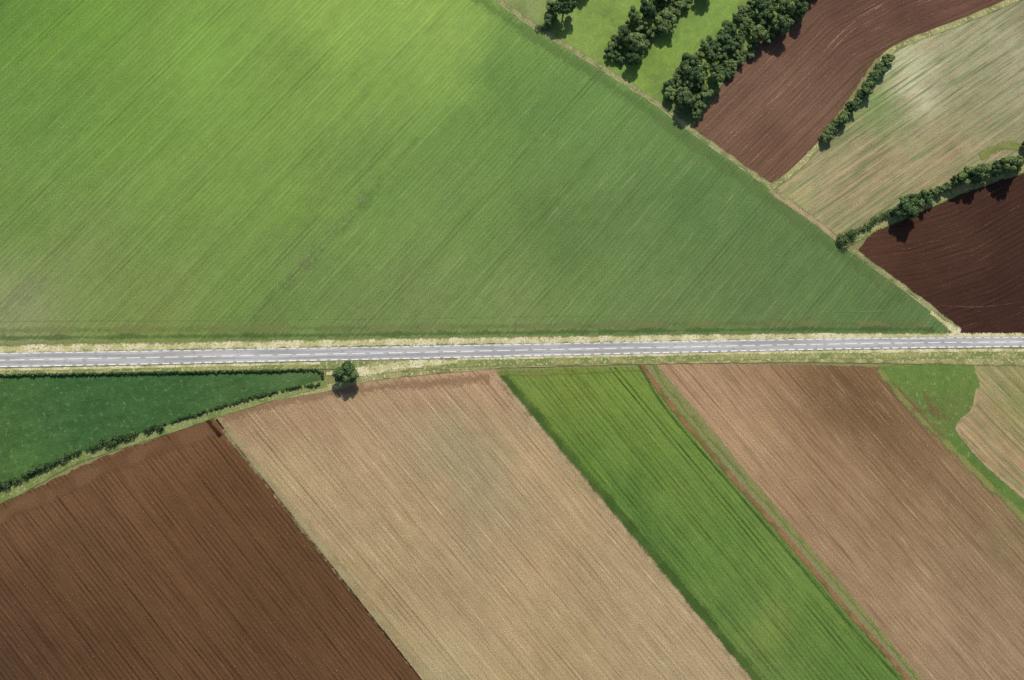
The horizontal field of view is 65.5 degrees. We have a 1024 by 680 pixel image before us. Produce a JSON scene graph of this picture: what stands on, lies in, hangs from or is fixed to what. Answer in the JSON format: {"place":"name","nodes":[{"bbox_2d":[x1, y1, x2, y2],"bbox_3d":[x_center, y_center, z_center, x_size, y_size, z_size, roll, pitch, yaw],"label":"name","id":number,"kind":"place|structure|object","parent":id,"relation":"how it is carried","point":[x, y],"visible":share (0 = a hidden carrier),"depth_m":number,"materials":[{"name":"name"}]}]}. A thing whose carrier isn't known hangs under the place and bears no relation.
{"place":"outdoors","nodes":[
{"label":"outdoors","id":0,"kind":"place"},
{"bbox_2d":[0,371,323,490],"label":"meadow field","id":1,"kind":"structure","parent":0,"point":[44,419],"depth_m":349.10,"materials":[{"name":"green plant"}]},
{"bbox_2d":[0,422,163,489],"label":"field hedge","id":2,"kind":"object","parent":1,"relation":"on","point":[37,468],"visible":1,"depth_m":345.16,"materials":[{"name":"green plant"}]},
{"bbox_2d":[162,382,320,425],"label":"field hedge","id":3,"kind":"object","parent":1,"relation":"on","point":[261,394],"visible":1,"depth_m":352.76,"materials":[{"name":"green plant"}]},
{"bbox_2d":[0,419,419,679],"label":"ploughed field","id":4,"kind":"structure","parent":0,"point":[203,559],"depth_m":344.16,"materials":[{"name":"soil"}]},
{"bbox_2d":[0,423,211,523],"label":"plough headland","id":5,"kind":"structure","parent":4,"relation":"on","point":[141,453],"depth_m":346.44,"materials":[{"name":"soil"}]},
{"bbox_2d":[216,419,421,679],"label":"plough furrow edge","id":6,"kind":"object","parent":4,"relation":"on","point":[305,532],"visible":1,"depth_m":349.37,"materials":[{"name":"soil"}]},
{"bbox_2d":[0,0,950,344],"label":"pasture field","id":7,"kind":"structure","parent":0,"point":[208,170],"depth_m":368.50,"materials":[{"name":"green plant"}]},
{"bbox_2d":[214,369,751,679],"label":"stubble field","id":8,"kind":"structure","parent":0,"point":[462,526],"depth_m":354.66,"materials":[{"name":"plant"}]},
{"bbox_2d":[218,417,428,679],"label":"stubble edge","id":9,"kind":"object","parent":8,"relation":"on","point":[322,547],"visible":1,"depth_m":349.53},
{"bbox_2d":[490,369,749,679],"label":"field boundary","id":10,"kind":"object","parent":8,"relation":"attached to","point":[618,523],"visible":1,"depth_m":359.57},
{"bbox_2d":[0,337,1023,366],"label":"road","id":11,"kind":"structure","parent":0,"point":[44,359],"depth_m":362.85,"materials":[{"name":"grey asphalt"}]},
{"bbox_2d":[0,34,1023,679],"bbox_3d":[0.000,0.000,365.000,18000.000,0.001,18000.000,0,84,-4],"label":"ground","id":12,"kind":"structure","parent":0,"point":[844,598],"depth_m":364.72,"materials":[{"name":"green plant"}]},
{"bbox_2d":[0,368,323,379],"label":"clipped hedge","id":13,"kind":"object","parent":12,"relation":"on","point":[157,372],"visible":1,"depth_m":351.75,"materials":[{"name":"green plant"}]},
{"bbox_2d":[0,379,326,503],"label":"meadow margin","id":14,"kind":"object","parent":12,"relation":"on","point":[16,490],"visible":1,"depth_m":349.01,"materials":[{"name":"green plant"}]},
{"bbox_2d":[332,360,358,382],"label":"broadleaf tree","id":15,"kind":"object","parent":12,"relation":"on","point":[346,372],"visible":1,"depth_m":351.88,"materials":[{"name":"green plant"}]},
{"bbox_2d":[0,347,1023,376],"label":"road verge","id":16,"kind":"structure","parent":12,"relation":"on","point":[468,363],"depth_m":365.69,"materials":[{"name":"green plant"}]},
{"bbox_2d":[0,362,319,370],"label":"dry verge line","id":17,"kind":"object","parent":16,"relation":"on","point":[158,366],"visible":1,"depth_m":352.54,"materials":[{"name":"beige plant"}]},
{"bbox_2d":[326,359,456,376],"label":"dry verge patch","id":18,"kind":"object","parent":16,"relation":"on","point":[379,369],"visible":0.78,"depth_m":359.93,"materials":[{"name":"beige plant"}]},
{"bbox_2d":[457,348,1023,359],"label":"dry verge line","id":19,"kind":"object","parent":16,"relation":"on","point":[787,352],"visible":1,"depth_m":372.29,"materials":[{"name":"beige plant"}]},
{"bbox_2d":[0,332,1023,352],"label":"road verge","id":20,"kind":"structure","parent":12,"relation":"on","point":[81,347],"depth_m":362.44,"materials":[{"name":"beige plant"}]},
{"bbox_2d":[503,0,784,127],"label":"orchard paddock","id":21,"kind":"structure","parent":12,"relation":"on","point":[589,28],"depth_m":384.15,"materials":[{"name":"green plant"}]},
{"bbox_2d":[535,11,553,31],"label":"scrub hedge","id":22,"kind":"object","parent":21,"relation":"on","point":[542,26],"visible":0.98,"depth_m":380.40,"materials":[{"name":"green plant"}]},
{"bbox_2d":[544,13,556,26],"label":"broadleaf tree","id":23,"kind":"object","parent":21,"relation":"on","point":[550,20],"visible":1,"depth_m":378.81,"materials":[{"name":"green plant"}]},
{"bbox_2d":[546,0,554,10],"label":"broadleaf tree","id":24,"kind":"object","parent":21,"relation":"on","point":[549,5],"visible":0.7,"depth_m":378.93,"materials":[{"name":"green plant"}]},
{"bbox_2d":[553,0,577,14],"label":"broadleaf tree","id":25,"kind":"object","parent":21,"relation":"on","point":[559,6],"visible":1,"depth_m":374.92,"materials":[{"name":"green plant"}]},
{"bbox_2d":[604,47,613,57],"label":"broadleaf tree","id":26,"kind":"object","parent":21,"relation":"on","point":[608,52],"visible":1,"depth_m":379.96,"materials":[{"name":"green plant"}]},
{"bbox_2d":[617,25,630,42],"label":"broadleaf tree","id":27,"kind":"object","parent":21,"relation":"on","point":[623,33],"visible":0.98,"depth_m":378.22,"materials":[{"name":"green plant"}]},
{"bbox_2d":[626,52,641,65],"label":"broadleaf tree","id":28,"kind":"object","parent":21,"relation":"on","point":[633,58],"visible":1,"depth_m":376.94,"materials":[{"name":"green plant"}]},
{"bbox_2d":[628,5,640,24],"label":"broadleaf tree","id":29,"kind":"object","parent":21,"relation":"on","point":[634,15],"visible":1,"depth_m":379.63,"materials":[{"name":"green plant"}]},
{"bbox_2d":[625,32,646,54],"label":"broadleaf tree","id":30,"kind":"object","parent":21,"relation":"on","point":[637,42],"visible":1,"depth_m":376.78,"materials":[{"name":"green plant"}]},
{"bbox_2d":[640,17,652,30],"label":"broadleaf tree","id":31,"kind":"object","parent":21,"relation":"on","point":[646,22],"visible":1,"depth_m":381.56,"materials":[{"name":"green plant"}]},
{"bbox_2d":[640,0,656,18],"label":"broadleaf tree","id":32,"kind":"object","parent":21,"relation":"on","point":[648,9],"visible":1,"depth_m":379.01,"materials":[{"name":"green plant"}]},
{"bbox_2d":[646,25,656,37],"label":"broadleaf tree","id":33,"kind":"object","parent":21,"relation":"on","point":[652,30],"visible":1,"depth_m":381.17,"materials":[{"name":"green plant"}]},
{"bbox_2d":[655,8,676,33],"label":"broadleaf tree","id":34,"kind":"object","parent":21,"relation":"on","point":[666,19],"visible":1,"depth_m":380.20,"materials":[{"name":"green plant"}]},
{"bbox_2d":[663,79,675,88],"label":"broadleaf tree","id":35,"kind":"object","parent":21,"relation":"on","point":[670,82],"visible":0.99,"depth_m":380.06,"materials":[{"name":"green plant"}]},
{"bbox_2d":[664,86,676,99],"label":"broadleaf tree","id":36,"kind":"object","parent":21,"relation":"on","point":[670,92],"visible":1,"depth_m":378.72,"materials":[{"name":"green plant"}]},
{"bbox_2d":[676,79,693,94],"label":"broadleaf tree","id":37,"kind":"object","parent":21,"relation":"on","point":[683,85],"visible":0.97,"depth_m":378.59,"materials":[{"name":"green plant"}]},
{"bbox_2d":[677,90,695,108],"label":"broadleaf tree","id":38,"kind":"object","parent":21,"relation":"on","point":[685,99],"visible":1,"depth_m":375.69,"materials":[{"name":"green plant"}]},
{"bbox_2d":[680,52,697,67],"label":"broadleaf tree","id":39,"kind":"object","parent":21,"relation":"on","point":[689,59],"visible":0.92,"depth_m":380.20,"materials":[{"name":"green plant"}]},
{"bbox_2d":[681,64,703,82],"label":"broadleaf tree","id":40,"kind":"object","parent":21,"relation":"on","point":[691,74],"visible":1,"depth_m":376.67,"materials":[{"name":"green plant"}]},
{"bbox_2d":[694,77,705,89],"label":"broadleaf tree","id":41,"kind":"object","parent":21,"relation":"on","point":[698,84],"visible":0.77,"depth_m":380.37,"materials":[{"name":"green plant"}]},
{"bbox_2d":[694,100,706,112],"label":"broadleaf tree","id":42,"kind":"object","parent":21,"relation":"on","point":[700,104],"visible":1,"depth_m":379.26,"materials":[{"name":"green plant"}]},
{"bbox_2d":[700,39,709,50],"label":"broadleaf tree","id":43,"kind":"object","parent":21,"relation":"on","point":[704,45],"visible":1,"depth_m":383.47,"materials":[{"name":"green plant"}]},
{"bbox_2d":[700,83,713,101],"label":"broadleaf tree","id":44,"kind":"object","parent":21,"relation":"on","point":[706,92],"visible":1,"depth_m":379.24,"materials":[{"name":"green plant"}]},
{"bbox_2d":[707,52,718,61],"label":"broadleaf tree","id":45,"kind":"object","parent":21,"relation":"on","point":[712,56],"visible":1,"depth_m":383.06,"materials":[{"name":"green plant"}]},
{"bbox_2d":[709,39,720,50],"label":"broadleaf tree","id":46,"kind":"object","parent":21,"relation":"on","point":[714,44],"visible":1,"depth_m":384.35,"materials":[{"name":"green plant"}]},
{"bbox_2d":[709,82,720,93],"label":"broadleaf tree","id":47,"kind":"object","parent":21,"relation":"on","point":[716,89],"visible":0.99,"depth_m":381.07,"materials":[{"name":"green plant"}]},
{"bbox_2d":[709,63,724,82],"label":"broadleaf tree","id":48,"kind":"object","parent":21,"relation":"on","point":[716,75],"visible":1,"depth_m":378.23,"materials":[{"name":"green plant"}]},
{"bbox_2d":[715,29,730,42],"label":"broadleaf tree","id":49,"kind":"object","parent":21,"relation":"on","point":[722,36],"visible":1,"depth_m":383.88,"materials":[{"name":"green plant"}]},
{"bbox_2d":[718,52,729,66],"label":"broadleaf tree","id":50,"kind":"object","parent":21,"relation":"on","point":[723,58],"visible":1,"depth_m":383.18,"materials":[{"name":"green plant"}]},
{"bbox_2d":[721,20,736,33],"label":"broadleaf tree","id":51,"kind":"object","parent":21,"relation":"on","point":[730,26],"visible":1,"depth_m":383.48,"materials":[{"name":"green plant"}]},
{"bbox_2d":[722,39,737,53],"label":"broadleaf tree","id":52,"kind":"object","parent":21,"relation":"on","point":[729,46],"visible":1,"depth_m":382.98,"materials":[{"name":"green plant"}]},
{"bbox_2d":[724,67,735,78],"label":"broadleaf tree","id":53,"kind":"object","parent":21,"relation":"on","point":[729,74],"visible":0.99,"depth_m":383.08,"materials":[{"name":"green plant"}]},
{"bbox_2d":[735,33,744,42],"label":"broadleaf tree","id":54,"kind":"object","parent":21,"relation":"on","point":[740,37],"visible":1,"depth_m":385.56,"materials":[{"name":"green plant"}]},
{"bbox_2d":[737,4,748,18],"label":"broadleaf tree","id":55,"kind":"object","parent":21,"relation":"on","point":[742,8],"visible":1,"depth_m":386.03,"materials":[{"name":"green plant"}]},
{"bbox_2d":[742,17,754,29],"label":"broadleaf tree","id":56,"kind":"object","parent":21,"relation":"on","point":[748,22],"visible":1,"depth_m":385.09,"materials":[{"name":"green plant"}]},
{"bbox_2d":[745,0,755,10],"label":"broadleaf tree","id":57,"kind":"object","parent":21,"relation":"on","point":[748,6],"visible":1,"depth_m":386.85,"materials":[{"name":"green plant"}]},
{"bbox_2d":[751,24,767,41],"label":"broadleaf tree","id":58,"kind":"object","parent":21,"relation":"on","point":[759,32],"visible":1,"depth_m":382.12,"materials":[{"name":"green plant"}]},
{"bbox_2d":[757,8,771,25],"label":"broadleaf tree","id":59,"kind":"object","parent":21,"relation":"on","point":[765,13],"visible":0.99,"depth_m":383.68,"materials":[{"name":"green plant"}]},
{"bbox_2d":[755,0,775,12],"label":"broadleaf tree","id":60,"kind":"object","parent":21,"relation":"on","point":[764,4],"visible":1,"depth_m":384.30,"materials":[{"name":"green plant"}]},
{"bbox_2d":[775,0,794,16],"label":"broadleaf tree","id":61,"kind":"object","parent":21,"relation":"on","point":[787,7],"visible":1,"depth_m":382.12,"materials":[{"name":"green plant"}]},
{"bbox_2d":[820,129,832,142],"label":"broadleaf tree","id":62,"kind":"object","parent":12,"relation":"on","point":[826,136],"visible":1,"depth_m":382.55,"materials":[{"name":"green plant"}]},
{"bbox_2d":[838,229,857,249],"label":"broadleaf tree","id":63,"kind":"object","parent":12,"relation":"on","point":[848,236],"visible":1,"depth_m":379.37,"materials":[{"name":"green plant"}]},
{"bbox_2d":[835,181,952,244],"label":"boundary hedge","id":64,"kind":"object","parent":12,"relation":"on","point":[876,219],"visible":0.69,"depth_m":381.52,"materials":[{"name":"green plant"}]},
{"bbox_2d":[899,193,924,218],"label":"broadleaf tree","id":65,"kind":"object","parent":12,"relation":"on","point":[911,204],"visible":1,"depth_m":377.01,"materials":[{"name":"green plant"}]},
{"bbox_2d":[927,188,939,197],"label":"broadleaf tree","id":66,"kind":"object","parent":12,"relation":"on","point":[935,191],"visible":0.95,"depth_m":381.36,"materials":[{"name":"green plant"}]},
{"bbox_2d":[930,311,960,332],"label":"gravel junction","id":67,"kind":"object","parent":12,"relation":"on","point":[951,328],"visible":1,"depth_m":380.31,"materials":[{"name":"beige gravel"}]},
{"bbox_2d":[950,175,962,186],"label":"broadleaf tree","id":68,"kind":"object","parent":12,"relation":"on","point":[954,178],"visible":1,"depth_m":383.23,"materials":[{"name":"green plant"}]},
{"bbox_2d":[956,166,974,184],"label":"broadleaf tree","id":69,"kind":"object","parent":12,"relation":"on","point":[963,176],"visible":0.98,"depth_m":381.42,"materials":[{"name":"green plant"}]},
{"bbox_2d":[967,166,985,183],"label":"broadleaf tree","id":70,"kind":"object","parent":12,"relation":"on","point":[979,175],"visible":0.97,"depth_m":380.60,"materials":[{"name":"green plant"}]},
{"bbox_2d":[978,163,991,179],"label":"broadleaf tree","id":71,"kind":"object","parent":12,"relation":"on","point":[986,173],"visible":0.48,"depth_m":383.82,"materials":[{"name":"green plant"}]},
{"bbox_2d":[991,157,1005,177],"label":"broadleaf tree","id":72,"kind":"object","parent":12,"relation":"on","point":[998,170],"visible":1,"depth_m":384.48,"materials":[{"name":"green plant"}]},
{"bbox_2d":[1001,156,1022,173],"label":"broadleaf tree","id":73,"kind":"object","parent":12,"relation":"on","point":[1011,164],"visible":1,"depth_m":381.04,"materials":[{"name":"green plant"}]},
{"bbox_2d":[497,366,903,679],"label":"crop strip field","id":74,"kind":"structure","parent":0,"point":[715,545],"depth_m":362.14,"materials":[{"name":"green plant"}]},
{"bbox_2d":[500,369,640,375],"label":"crop headland","id":75,"kind":"structure","parent":74,"relation":"on","point":[536,374],"depth_m":364.36,"materials":[{"name":"green plant"}]},
{"bbox_2d":[499,375,760,679],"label":"crop lush edge","id":76,"kind":"object","parent":74,"relation":"on","point":[699,609],"visible":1,"depth_m":359.68,"materials":[{"name":"green plant"}]},
{"bbox_2d":[494,0,960,328],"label":"boundary path","id":77,"kind":"structure","parent":0,"point":[515,11],"depth_m":381.50,"materials":[{"name":"beige plant"}]},
{"bbox_2d":[640,364,910,679],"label":"farm track","id":78,"kind":"structure","parent":0,"point":[767,517],"depth_m":364.29,"materials":[{"name":"soil"}]},
{"bbox_2d":[638,364,899,679],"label":"track inner margin","id":79,"kind":"object","parent":78,"relation":"on","point":[767,527],"visible":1,"depth_m":364.07,"materials":[{"name":"green plant"}]},
{"bbox_2d":[657,363,1023,679],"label":"bare field","id":80,"kind":"structure","parent":0,"point":[902,520],"depth_m":368.73,"materials":[{"name":"soil"}]},
{"bbox_2d":[653,363,920,679],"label":"track margin","id":81,"kind":"object","parent":80,"relation":"on","point":[790,528],"visible":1,"depth_m":364.72,"materials":[{"name":"green plant"}]},
{"bbox_2d":[694,0,1003,183],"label":"tilled field","id":82,"kind":"structure","parent":0,"point":[775,106],"depth_m":388.41,"materials":[{"name":"soil"}]},
{"bbox_2d":[764,31,775,42],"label":"broadleaf tree","id":83,"kind":"object","parent":82,"relation":"on","point":[770,35],"visible":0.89,"depth_m":385.87,"materials":[{"name":"green plant"}]},
{"bbox_2d":[770,12,793,34],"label":"broadleaf tree","id":84,"kind":"object","parent":82,"relation":"on","point":[781,23],"visible":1,"depth_m":382.14,"materials":[{"name":"green plant"}]},
{"bbox_2d":[793,0,808,19],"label":"broadleaf tree","id":85,"kind":"object","parent":82,"relation":"on","point":[800,11],"visible":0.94,"depth_m":384.42,"materials":[{"name":"green plant"}]},
{"bbox_2d":[776,0,1023,235],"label":"fallow field","id":86,"kind":"structure","parent":0,"point":[935,110],"depth_m":390.57,"materials":[{"name":"beige plant"}]},
{"bbox_2d":[836,112,848,125],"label":"broadleaf tree","id":87,"kind":"object","parent":86,"relation":"on","point":[842,117],"visible":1,"depth_m":383.18,"materials":[{"name":"green plant"}]},
{"bbox_2d":[845,100,858,111],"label":"broadleaf tree","id":88,"kind":"object","parent":86,"relation":"on","point":[852,106],"visible":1,"depth_m":384.47,"materials":[{"name":"green plant"}]},
{"bbox_2d":[819,55,888,142],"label":"boundary hedge","id":89,"kind":"object","parent":86,"relation":"on","point":[862,86],"visible":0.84,"depth_m":387.50,"materials":[{"name":"green plant"}]},
{"bbox_2d":[862,81,873,94],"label":"broadleaf tree","id":90,"kind":"object","parent":86,"relation":"on","point":[866,89],"visible":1,"depth_m":385.24,"materials":[{"name":"green plant"}]},
{"bbox_2d":[873,62,887,75],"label":"broadleaf tree","id":91,"kind":"object","parent":86,"relation":"on","point":[881,70],"visible":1,"depth_m":388.26,"materials":[{"name":"green plant"}]},
{"bbox_2d":[770,0,1019,188],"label":"hedge margin","id":92,"kind":"object","parent":86,"relation":"on","point":[804,160],"visible":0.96,"depth_m":394.27,"materials":[{"name":"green plant"}]},
{"bbox_2d":[891,201,902,216],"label":"broadleaf tree","id":93,"kind":"object","parent":86,"relation":"on","point":[897,209],"visible":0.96,"depth_m":378.60,"materials":[{"name":"green plant"}]},
{"bbox_2d":[979,140,1023,159],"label":"hedge margin","id":94,"kind":"object","parent":86,"relation":"on","point":[984,154],"visible":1,"depth_m":391.68,"materials":[{"name":"green plant"}]},
{"bbox_2d":[855,172,1023,333],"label":"dark ploughed field","id":95,"kind":"structure","parent":0,"point":[957,260],"depth_m":384.11,"materials":[{"name":"soil"}]},
{"bbox_2d":[837,164,1023,250],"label":"hedge margin","id":96,"kind":"object","parent":95,"relation":"on","point":[937,200],"visible":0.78,"depth_m":386.55,"materials":[{"name":"green plant"}]},
{"bbox_2d":[919,189,933,203],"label":"broadleaf tree","id":97,"kind":"object","parent":96,"relation":"on","point":[925,196],"visible":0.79,"depth_m":380.56,"materials":[{"name":"green plant"}]},
{"bbox_2d":[879,364,1023,513],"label":"grass margin field","id":98,"kind":"structure","parent":0,"point":[947,392],"depth_m":376.12,"materials":[{"name":"green plant"}]},
{"bbox_2d":[876,369,1023,523],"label":"grass strip","id":99,"kind":"object","parent":98,"relation":"on","point":[965,461],"depth_m":373.92,"materials":[{"name":"green plant"}]},
{"bbox_2d":[956,388,1023,498],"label":"pale soil edge","id":100,"kind":"object","parent":98,"relation":"on","point":[988,466],"visible":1,"depth_m":374.51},
{"bbox_2d":[955,364,1023,494],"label":"weedy stubble field","id":101,"kind":"structure","parent":0,"point":[991,427],"depth_m":376.93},
{"label":"stubble headland","id":102,"kind":"structure","parent":0,"visible":0},
{"bbox_2d":[216,368,496,418],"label":"field edge margin","id":103,"kind":"object","parent":102,"relation":"on","point":[341,384],"visible":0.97,"depth_m":358.76,"materials":[{"name":"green plant"}]},
{"label":"field edge grass","id":104,"kind":"object","parent":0,"visible":0},
{"bbox_2d":[769,189,837,238],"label":"straw margin","id":105,"kind":"object","parent":104,"relation":"on","point":[811,218],"visible":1,"depth_m":381.06,"materials":[{"name":"beige plant"}]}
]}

